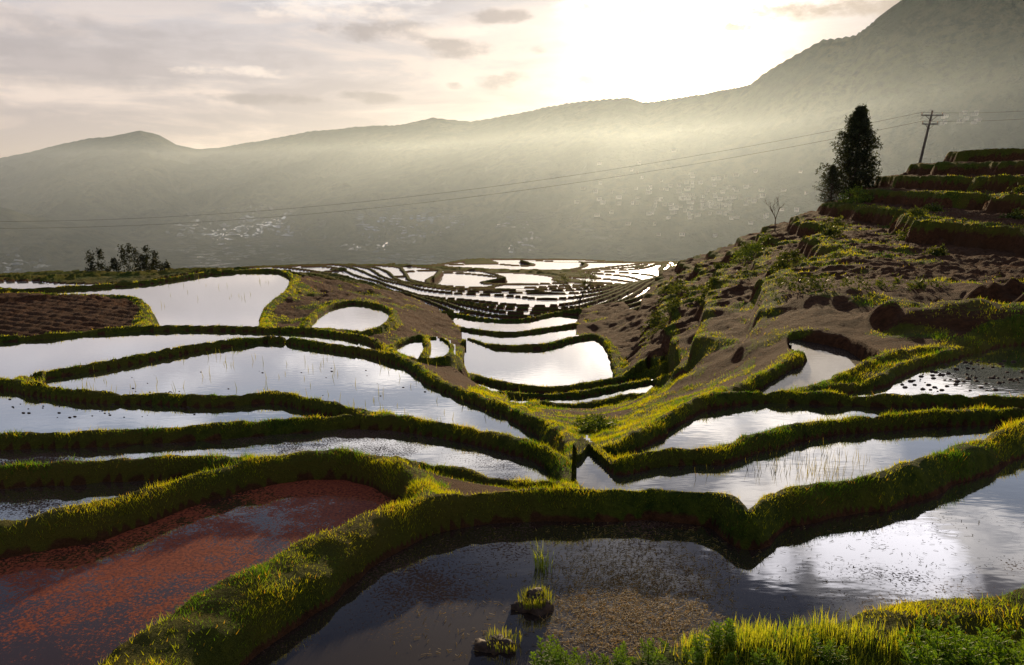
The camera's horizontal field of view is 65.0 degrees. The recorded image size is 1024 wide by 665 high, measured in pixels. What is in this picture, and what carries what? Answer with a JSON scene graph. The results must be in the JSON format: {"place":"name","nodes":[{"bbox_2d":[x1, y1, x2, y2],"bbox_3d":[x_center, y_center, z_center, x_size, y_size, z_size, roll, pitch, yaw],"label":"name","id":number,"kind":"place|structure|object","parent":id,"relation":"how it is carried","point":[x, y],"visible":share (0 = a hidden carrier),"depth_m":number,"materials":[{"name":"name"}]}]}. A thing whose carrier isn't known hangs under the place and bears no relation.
{"place":"outdoors","nodes":[
{"label":"outdoors","id":0,"kind":"place"},
{"bbox_2d":[0,481,172,519],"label":"paddy water","id":1,"kind":"structure","parent":0,"point":[22,503],"depth_m":11.95,"materials":[{"name":"grey liquid"}]},
{"bbox_2d":[38,272,288,326],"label":"paddy water","id":2,"kind":"structure","parent":0,"point":[204,300],"depth_m":61.11,"materials":[{"name":"grey liquid"}]},
{"bbox_2d":[0,390,331,432],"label":"paddy water","id":3,"kind":"structure","parent":0,"point":[39,418],"depth_m":20.11,"materials":[{"name":"grey liquid"}]},
{"bbox_2d":[8,391,195,417],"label":"mud lumps","id":4,"kind":"object","parent":3,"relation":"on","point":[110,406],"visible":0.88,"depth_m":20.60,"materials":[{"name":"brown soil"}]},
{"bbox_2d":[0,331,375,378],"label":"paddy water","id":5,"kind":"structure","parent":0,"point":[22,358],"depth_m":37.01,"materials":[{"name":"grey liquid"}]},
{"bbox_2d":[0,480,397,664],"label":"paddy water","id":6,"kind":"structure","parent":0,"point":[95,603],"depth_m":9.19,"materials":[{"name":"brown liquid"}]},
{"bbox_2d":[0,429,549,481],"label":"paddy water","id":7,"kind":"structure","parent":0,"point":[430,450],"depth_m":15.23,"materials":[{"name":"grey liquid"}]},
{"bbox_2d":[45,342,538,443],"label":"paddy water","id":8,"kind":"structure","parent":0,"point":[243,371],"depth_m":26.66,"materials":[{"name":"grey liquid"}]},
{"bbox_2d":[82,348,522,418],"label":"rice seedlings","id":9,"kind":"object","parent":8,"relation":"on","point":[305,388],"visible":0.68,"depth_m":25.58,"materials":[{"name":"green plant"}]},
{"bbox_2d":[312,304,388,330],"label":"paddy water","id":10,"kind":"structure","parent":0,"point":[356,317],"depth_m":49.80,"materials":[{"name":"grey liquid"}]},
{"bbox_2d":[396,339,423,358],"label":"paddy water","id":11,"kind":"structure","parent":0,"point":[413,348],"depth_m":38.98,"materials":[{"name":"grey liquid"}]},
{"bbox_2d":[429,337,454,357],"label":"paddy water","id":12,"kind":"structure","parent":0,"point":[439,348],"depth_m":38.98,"materials":[{"name":"grey liquid"}]},
{"bbox_2d":[0,0,900,157],"label":"sky","id":13,"kind":"structure","parent":0,"point":[196,74],"materials":[{"name":"white"}]},
{"bbox_2d":[0,148,1023,664],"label":"terraced ground","id":14,"kind":"structure","parent":0,"point":[620,298],"depth_m":23.20,"materials":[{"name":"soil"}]},
{"bbox_2d":[85,243,169,271],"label":"distant trees","id":15,"kind":"object","parent":14,"relation":"on","point":[143,264],"visible":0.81,"depth_m":177.32,"materials":[{"name":"green plant"}]},
{"bbox_2d":[529,634,560,664],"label":"mugwort plant","id":16,"kind":"object","parent":14,"relation":"on","point":[547,654],"visible":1,"depth_m":5.15,"materials":[{"name":"green plant"}]},
{"bbox_2d":[547,639,571,664],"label":"mugwort plant","id":17,"kind":"object","parent":14,"relation":"on","point":[561,650],"visible":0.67,"depth_m":5.20,"materials":[{"name":"green plant"}]},
{"bbox_2d":[548,270,597,308],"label":"young tree","id":18,"kind":"object","parent":14,"relation":"on","point":[582,281],"visible":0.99,"depth_m":79.28,"materials":[{"name":"green plant"}]},
{"bbox_2d":[566,647,584,664],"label":"mugwort plant","id":19,"kind":"object","parent":14,"relation":"on","point":[576,662],"visible":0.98,"depth_m":5.22,"materials":[{"name":"green plant"}]},
{"bbox_2d":[571,411,602,426],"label":"bush","id":20,"kind":"object","parent":14,"relation":"on","point":[581,421],"visible":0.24,"depth_m":21.70,"materials":[{"name":"green plant"}]},
{"bbox_2d":[587,651,608,664],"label":"mugwort plant","id":21,"kind":"object","parent":14,"relation":"on","point":[605,660],"visible":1,"depth_m":5.36,"materials":[{"name":"green plant"}]},
{"bbox_2d":[576,413,621,432],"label":"bush","id":22,"kind":"object","parent":14,"relation":"on","point":[597,423],"visible":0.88,"depth_m":19.55,"materials":[{"name":"green plant"}]},
{"bbox_2d":[609,647,631,664],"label":"mugwort plant","id":23,"kind":"object","parent":14,"relation":"on","point":[617,660],"visible":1,"depth_m":5.21,"materials":[{"name":"green plant"}]},
{"bbox_2d":[612,641,637,663],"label":"mugwort plant","id":24,"kind":"object","parent":14,"relation":"on","point":[623,647],"visible":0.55,"depth_m":5.37,"materials":[{"name":"green plant"}]},
{"bbox_2d":[641,307,669,334],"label":"bush","id":25,"kind":"object","parent":14,"relation":"on","point":[659,315],"visible":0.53,"depth_m":52.96,"materials":[{"name":"green plant"}]},
{"bbox_2d":[641,640,669,664],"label":"mugwort plant","id":26,"kind":"object","parent":14,"relation":"on","point":[648,658],"visible":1,"depth_m":5.26,"materials":[{"name":"green plant"}]},
{"bbox_2d":[639,637,671,655],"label":"mugwort plant","id":27,"kind":"object","parent":14,"relation":"on","point":[663,646],"visible":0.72,"depth_m":5.45,"materials":[{"name":"green plant"}]},
{"bbox_2d":[657,282,674,293],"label":"bush","id":28,"kind":"object","parent":14,"relation":"on","point":[667,286],"visible":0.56,"depth_m":74.77,"materials":[{"name":"green plant"}]},
{"bbox_2d":[647,295,692,336],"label":"bush","id":29,"kind":"object","parent":14,"relation":"on","point":[677,303],"visible":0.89,"depth_m":47.59,"materials":[{"name":"green plant"}]},
{"bbox_2d":[653,282,690,305],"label":"bush","id":30,"kind":"object","parent":14,"relation":"on","point":[675,289],"visible":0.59,"depth_m":64.47,"materials":[{"name":"green plant"}]},
{"bbox_2d":[665,295,683,309],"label":"bush","id":31,"kind":"object","parent":14,"relation":"on","point":[668,306],"visible":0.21,"depth_m":56.71,"materials":[{"name":"green plant"}]},
{"bbox_2d":[682,647,695,663],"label":"mugwort plant","id":32,"kind":"object","parent":14,"relation":"on","point":[687,654],"visible":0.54,"depth_m":5.29,"materials":[{"name":"green plant"}]},
{"bbox_2d":[683,280,709,297],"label":"bush","id":33,"kind":"object","parent":14,"relation":"on","point":[686,294],"visible":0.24,"depth_m":60.92,"materials":[{"name":"green plant"}]},
{"bbox_2d":[688,634,707,664],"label":"mugwort plant","id":34,"kind":"object","parent":14,"relation":"on","point":[697,653],"visible":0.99,"depth_m":5.25,"materials":[{"name":"green plant"}]},
{"bbox_2d":[691,274,720,301],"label":"bush","id":35,"kind":"object","parent":14,"relation":"on","point":[714,280],"visible":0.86,"depth_m":48.84,"materials":[{"name":"green plant"}]},
{"bbox_2d":[691,628,723,657],"bbox_3d":[1.305,2.082,5.333,0.252,0.232,0.157,-3,11,-14],"label":"mugwort plant","id":36,"kind":"object","parent":14,"relation":"on","point":[717,636],"visible":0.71,"depth_m":5.34,"materials":[{"name":"green plant"}]},
{"bbox_2d":[708,262,725,269],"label":"bush","id":37,"kind":"object","parent":14,"relation":"on","point":[719,265],"visible":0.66,"depth_m":78.41,"materials":[{"name":"green plant"}]},
{"bbox_2d":[704,617,736,651],"bbox_3d":[1.432,2.031,5.447,0.293,0.250,0.218,-5,12,-23],"label":"mugwort plant","id":38,"kind":"object","parent":14,"relation":"on","point":[712,630],"visible":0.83,"depth_m":5.43,"materials":[{"name":"green plant"}]},
{"bbox_2d":[719,651,738,664],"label":"mugwort plant","id":39,"kind":"object","parent":14,"relation":"on","point":[728,660],"visible":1,"depth_m":5.24,"materials":[{"name":"green plant"}]},
{"bbox_2d":[721,618,737,652],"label":"mugwort plant","id":40,"kind":"object","parent":14,"relation":"on","point":[729,639],"visible":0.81,"depth_m":5.38,"materials":[{"name":"green plant"}]},
{"bbox_2d":[728,263,759,278],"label":"bush","id":41,"kind":"object","parent":14,"relation":"on","point":[745,268],"visible":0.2,"depth_m":52.91,"materials":[{"name":"green plant"}]},
{"bbox_2d":[718,240,774,268],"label":"bush","id":42,"kind":"object","parent":14,"relation":"on","point":[748,248],"visible":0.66,"depth_m":74.44,"materials":[{"name":"green plant"}]},
{"bbox_2d":[741,232,772,254],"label":"bush","id":43,"kind":"object","parent":14,"relation":"on","point":[767,237],"visible":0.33,"depth_m":80.27,"materials":[{"name":"green plant"}]},
{"bbox_2d":[753,648,777,664],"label":"mugwort plant","id":44,"kind":"object","parent":14,"relation":"on","point":[759,658],"visible":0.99,"depth_m":5.16,"materials":[{"name":"green plant"}]},
{"bbox_2d":[748,648,783,664],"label":"mugwort plant","id":45,"kind":"object","parent":14,"relation":"on","point":[774,656],"visible":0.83,"depth_m":5.21,"materials":[{"name":"green plant"}]},
{"bbox_2d":[765,195,783,230],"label":"bare tree","id":46,"kind":"object","parent":14,"relation":"on","point":[774,209],"visible":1,"depth_m":86.54,"materials":[{"name":"brown plant"}]},
{"bbox_2d":[768,255,792,271],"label":"bush","id":47,"kind":"object","parent":14,"relation":"on","point":[782,264],"visible":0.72,"depth_m":51.73,"materials":[{"name":"green plant"}]},
{"bbox_2d":[773,248,804,262],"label":"bush","id":48,"kind":"object","parent":14,"relation":"on","point":[795,255],"visible":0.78,"depth_m":56.48,"materials":[{"name":"green plant"}]},
{"bbox_2d":[757,273,822,306],"bbox_3d":[11.899,-1.696,33.779,2.990,1.615,2.131,-11,15,-43],"label":"bush","id":49,"kind":"object","parent":14,"relation":"on","point":[804,279],"visible":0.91,"depth_m":33.89,"materials":[{"name":"green plant"}]},
{"bbox_2d":[789,257,807,268],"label":"bush","id":50,"kind":"object","parent":14,"relation":"on","point":[795,265],"visible":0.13,"depth_m":52.26,"materials":[{"name":"green plant"}]},
{"bbox_2d":[674,606,977,664],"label":"tall grass","id":51,"kind":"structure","parent":14,"relation":"on","point":[760,630],"depth_m":5.39,"materials":[{"name":"green plant"}]},
{"bbox_2d":[808,629,847,664],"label":"mugwort plant","id":52,"kind":"object","parent":14,"relation":"on","point":[839,656],"visible":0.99,"depth_m":5.21,"materials":[{"name":"green plant"}]},
{"bbox_2d":[812,165,852,202],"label":"conifer tree","id":53,"kind":"object","parent":14,"relation":"on","point":[831,188],"visible":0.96,"depth_m":96.83,"materials":[{"name":"green plant"}]},
{"bbox_2d":[820,224,844,236],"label":"bush","id":54,"kind":"object","parent":14,"relation":"on","point":[829,231],"visible":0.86,"depth_m":62.23,"materials":[{"name":"green plant"}]},
{"bbox_2d":[819,645,846,664],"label":"mugwort plant","id":55,"kind":"object","parent":14,"relation":"on","point":[826,659],"visible":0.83,"depth_m":5.18,"materials":[{"name":"green plant"}]},
{"bbox_2d":[815,215,853,233],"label":"bush","id":56,"kind":"object","parent":14,"relation":"on","point":[836,221],"visible":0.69,"depth_m":76.58,"materials":[{"name":"green plant"}]},
{"bbox_2d":[808,272,873,291],"bbox_3d":[13.150,-2.017,32.944,2.867,1.108,2.797,0,11,0],"label":"bush","id":57,"kind":"object","parent":14,"relation":"on","point":[830,285],"visible":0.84,"depth_m":32.55,"materials":[{"name":"green plant"}]},
{"bbox_2d":[815,103,883,196],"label":"conifer tree","id":58,"kind":"object","parent":14,"relation":"on","point":[854,156],"visible":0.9,"depth_m":99.81,"materials":[{"name":"green plant"}]},
{"bbox_2d":[836,183,873,203],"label":"bush","id":59,"kind":"object","parent":14,"relation":"on","point":[854,198],"visible":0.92,"depth_m":90.45,"materials":[{"name":"green plant"}]},
{"bbox_2d":[869,273,949,290],"bbox_3d":[16.389,-1.984,33.023,2.952,0.794,2.127,0,11,0],"label":"bush","id":60,"kind":"object","parent":14,"relation":"on","point":[920,284],"visible":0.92,"depth_m":32.91,"materials":[{"name":"green plant"}]},
{"bbox_2d":[893,216,927,239],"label":"bush","id":61,"kind":"object","parent":14,"relation":"on","point":[903,232],"visible":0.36,"depth_m":57.54,"materials":[{"name":"green plant"}]},
{"bbox_2d":[897,205,928,234],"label":"bush","id":62,"kind":"object","parent":14,"relation":"on","point":[915,211],"visible":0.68,"depth_m":60.36,"materials":[{"name":"green plant"}]},
{"bbox_2d":[897,626,932,664],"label":"mugwort plant","id":63,"kind":"object","parent":14,"relation":"on","point":[908,651],"visible":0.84,"depth_m":5.09,"materials":[{"name":"green plant"}]},
{"bbox_2d":[913,614,941,640],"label":"mugwort plant","id":64,"kind":"object","parent":14,"relation":"on","point":[936,622],"visible":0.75,"depth_m":5.41,"materials":[{"name":"green plant"}]},
{"bbox_2d":[911,628,947,661],"bbox_3d":[2.662,2.070,5.104,0.243,0.349,0.392,9,14,37],"label":"mugwort plant","id":65,"kind":"object","parent":14,"relation":"on","point":[931,633],"visible":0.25,"depth_m":5.14,"materials":[{"name":"green plant"}]},
{"bbox_2d":[918,110,942,162],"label":"utility pole","id":66,"kind":"object","parent":14,"relation":"on","point":[929,123],"visible":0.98,"depth_m":105.19,"materials":[{"name":"wood"}]},
{"bbox_2d":[0,111,1017,227],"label":"power lines","id":67,"kind":"object","parent":66,"relation":"attached to","point":[516,183],"visible":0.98,"depth_m":115.86,"materials":[{"name":"black metal"}]},
{"bbox_2d":[923,201,942,211],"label":"bush","id":68,"kind":"object","parent":14,"relation":"on","point":[933,207],"visible":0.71,"depth_m":70.50,"materials":[{"name":"green plant"}]},
{"bbox_2d":[922,243,949,255],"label":"bush","id":69,"kind":"object","parent":14,"relation":"on","point":[937,251],"visible":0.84,"depth_m":45.36,"materials":[{"name":"green plant"}]},
{"bbox_2d":[921,644,962,664],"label":"mugwort plant","id":70,"kind":"object","parent":14,"relation":"on","point":[931,660],"visible":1,"depth_m":4.86,"materials":[{"name":"green plant"}]},
{"bbox_2d":[924,625,960,664],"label":"mugwort plant","id":71,"kind":"object","parent":14,"relation":"on","point":[938,636],"visible":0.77,"depth_m":4.98,"materials":[{"name":"green plant"}]},
{"bbox_2d":[938,628,970,664],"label":"mugwort plant","id":72,"kind":"object","parent":14,"relation":"on","point":[965,651],"visible":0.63,"depth_m":4.99,"materials":[{"name":"green plant"}]},
{"bbox_2d":[937,631,971,657],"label":"mugwort plant","id":73,"kind":"object","parent":14,"relation":"on","point":[949,642],"visible":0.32,"depth_m":5.03,"materials":[{"name":"green plant"}]},
{"bbox_2d":[951,624,979,643],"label":"mugwort plant","id":74,"kind":"object","parent":14,"relation":"on","point":[958,638],"visible":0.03,"depth_m":5.30,"materials":[{"name":"green plant"}]},
{"bbox_2d":[940,637,999,664],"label":"mugwort plant","id":75,"kind":"object","parent":14,"relation":"on","point":[978,659],"visible":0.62,"depth_m":4.83,"materials":[{"name":"green plant"}]},
{"bbox_2d":[954,630,986,653],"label":"mugwort plant","id":76,"kind":"object","parent":14,"relation":"on","point":[967,643],"visible":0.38,"depth_m":4.94,"materials":[{"name":"green plant"}]},
{"bbox_2d":[946,611,995,664],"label":"mugwort plant","id":77,"kind":"object","parent":14,"relation":"on","point":[956,640],"visible":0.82,"depth_m":4.96,"materials":[{"name":"green plant"}]},
{"bbox_2d":[972,647,993,664],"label":"mugwort plant","id":78,"kind":"object","parent":14,"relation":"on","point":[983,653],"visible":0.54,"depth_m":4.87,"materials":[{"name":"green plant"}]},
{"bbox_2d":[967,642,1004,664],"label":"mugwort plant","id":79,"kind":"object","parent":14,"relation":"on","point":[995,656],"visible":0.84,"depth_m":4.86,"materials":[{"name":"green plant"}]},
{"bbox_2d":[974,622,1000,646],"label":"mugwort plant","id":80,"kind":"object","parent":14,"relation":"on","point":[984,631],"visible":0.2,"depth_m":5.14,"materials":[{"name":"green plant"}]},
{"bbox_2d":[973,636,1010,664],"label":"mugwort plant","id":81,"kind":"object","parent":14,"relation":"on","point":[981,640],"visible":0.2,"depth_m":5.01,"materials":[{"name":"green plant"}]},
{"bbox_2d":[977,624,1015,664],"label":"mugwort plant","id":82,"kind":"object","parent":14,"relation":"on","point":[1007,641],"visible":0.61,"depth_m":4.92,"materials":[{"name":"green plant"}]},
{"bbox_2d":[982,626,1020,664],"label":"mugwort plant","id":83,"kind":"object","parent":14,"relation":"on","point":[994,638],"visible":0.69,"depth_m":4.86,"materials":[{"name":"green plant"}]},
{"bbox_2d":[980,641,1023,664],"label":"mugwort plant","id":84,"kind":"object","parent":14,"relation":"on","point":[988,643],"visible":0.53,"depth_m":4.88,"materials":[{"name":"green plant"}]},
{"bbox_2d":[997,207,1023,218],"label":"bush","id":85,"kind":"object","parent":14,"relation":"on","point":[1016,214],"visible":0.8,"depth_m":57.10,"materials":[{"name":"green plant"}]},
{"bbox_2d":[1005,184,1023,192],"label":"bush","id":86,"kind":"object","parent":14,"relation":"on","point":[1020,188],"visible":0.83,"depth_m":68.69,"materials":[{"name":"green plant"}]},
{"bbox_2d":[1009,640,1023,664],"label":"mugwort plant","id":87,"kind":"object","parent":14,"relation":"on","point":[1015,653],"visible":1,"depth_m":4.72,"materials":[{"name":"green plant"}]},
{"bbox_2d":[0,0,1023,272],"bbox_3d":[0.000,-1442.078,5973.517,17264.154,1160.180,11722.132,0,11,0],"label":"mountain terrain","id":88,"kind":"structure","parent":0,"point":[908,60],"depth_m":3011.12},
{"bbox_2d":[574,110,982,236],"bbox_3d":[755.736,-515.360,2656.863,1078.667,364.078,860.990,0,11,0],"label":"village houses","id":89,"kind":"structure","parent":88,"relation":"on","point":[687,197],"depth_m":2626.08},
{"bbox_2d":[448,315,578,331],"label":"paddy water","id":90,"kind":"structure","parent":0,"point":[555,320],"depth_m":72.57,"materials":[{"name":"grey liquid"}]},
{"bbox_2d":[462,327,575,344],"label":"paddy water","id":91,"kind":"structure","parent":0,"point":[542,337],"depth_m":58.66,"materials":[{"name":"grey liquid"}]},
{"bbox_2d":[464,335,612,385],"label":"paddy water","id":92,"kind":"structure","parent":0,"point":[579,361],"depth_m":45.05,"materials":[{"name":"grey liquid"}]},
{"bbox_2d":[476,380,638,393],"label":"paddy water","id":93,"kind":"structure","parent":0,"point":[492,388],"depth_m":39.16,"materials":[{"name":"grey liquid"}]},
{"bbox_2d":[510,379,657,403],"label":"paddy water","id":94,"kind":"structure","parent":0,"point":[637,389],"depth_m":35.16,"materials":[{"name":"grey liquid"}]},
{"bbox_2d":[247,458,1023,664],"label":"paddy water","id":95,"kind":"structure","parent":0,"point":[355,624],"depth_m":8.16,"materials":[{"name":"black liquid"}]},
{"bbox_2d":[474,634,518,655],"bbox_3d":[-0.138,2.700,6.969,0.428,0.140,0.296,0,11,0],"label":"mud clod","id":96,"kind":"object","parent":95,"relation":"on","point":[481,645],"visible":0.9,"depth_m":6.90,"materials":[{"name":"brown soil"}]},
{"bbox_2d":[485,625,521,652],"bbox_3d":[-0.078,2.649,6.954,0.345,0.086,0.358,0,11,0],"label":"grass tuft","id":97,"kind":"object","parent":96,"relation":"on","point":[514,638],"visible":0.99,"depth_m":6.99,"materials":[{"name":"green plant"}]},
{"bbox_2d":[511,587,553,616],"bbox_3d":[0.191,2.548,7.597,0.411,0.199,0.354,0,11,0],"label":"mud clod","id":98,"kind":"object","parent":95,"relation":"on","point":[548,608],"visible":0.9,"depth_m":7.53,"materials":[{"name":"brown soil"}]},
{"bbox_2d":[517,584,554,609],"bbox_3d":[0.215,2.484,7.589,0.383,0.108,0.343,-3,11,-16],"label":"grass tuft","id":99,"kind":"object","parent":98,"relation":"on","point":[536,603],"visible":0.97,"depth_m":7.55,"materials":[{"name":"green plant"}]},
{"bbox_2d":[527,539,555,571],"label":"grass tuft","id":100,"kind":"object","parent":95,"relation":"on","point":[540,562],"visible":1,"depth_m":8.35,"materials":[{"name":"green plant"}]},
{"bbox_2d":[541,521,740,659],"bbox_3d":[1.330,2.488,8.112,2.160,0.016,2.771,0,11,0],"label":"floating straw","id":101,"kind":"object","parent":95,"relation":"on","point":[634,599],"visible":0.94,"depth_m":7.69,"materials":[{"name":"brown plant"}]},
{"bbox_2d":[393,515,980,659],"bbox_3d":[2.125,2.470,8.207,6.814,0.016,2.952,0,11,0],"label":"floating straw","id":102,"kind":"object","parent":95,"relation":"on","point":[657,589],"visible":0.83,"depth_m":7.98,"materials":[{"name":"beige plant"}]},
{"bbox_2d":[577,424,1005,508],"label":"paddy water","id":103,"kind":"structure","parent":0,"point":[749,485],"depth_m":12.24,"materials":[{"name":"grey liquid"}]},
{"bbox_2d":[694,441,869,478],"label":"rice seedlings","id":104,"kind":"object","parent":103,"relation":"on","point":[775,469],"visible":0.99,"depth_m":12.17,"materials":[{"name":"green plant"}]},
{"bbox_2d":[758,339,861,393],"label":"paddy water","id":105,"kind":"structure","parent":0,"point":[823,362],"depth_m":22.17,"materials":[{"name":"black liquid"}]},
{"bbox_2d":[625,403,995,455],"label":"paddy water","id":106,"kind":"structure","parent":0,"point":[713,427],"depth_m":15.99,"materials":[{"name":"grey liquid"}]},
{"bbox_2d":[846,345,1023,396],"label":"paddy water","id":107,"kind":"structure","parent":0,"point":[997,355],"depth_m":19.61,"materials":[{"name":"grey liquid"}]},
{"bbox_2d":[900,358,1023,390],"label":"mud lumps","id":108,"kind":"object","parent":107,"relation":"on","point":[933,371],"visible":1,"depth_m":19.54,"materials":[{"name":"brown soil"}]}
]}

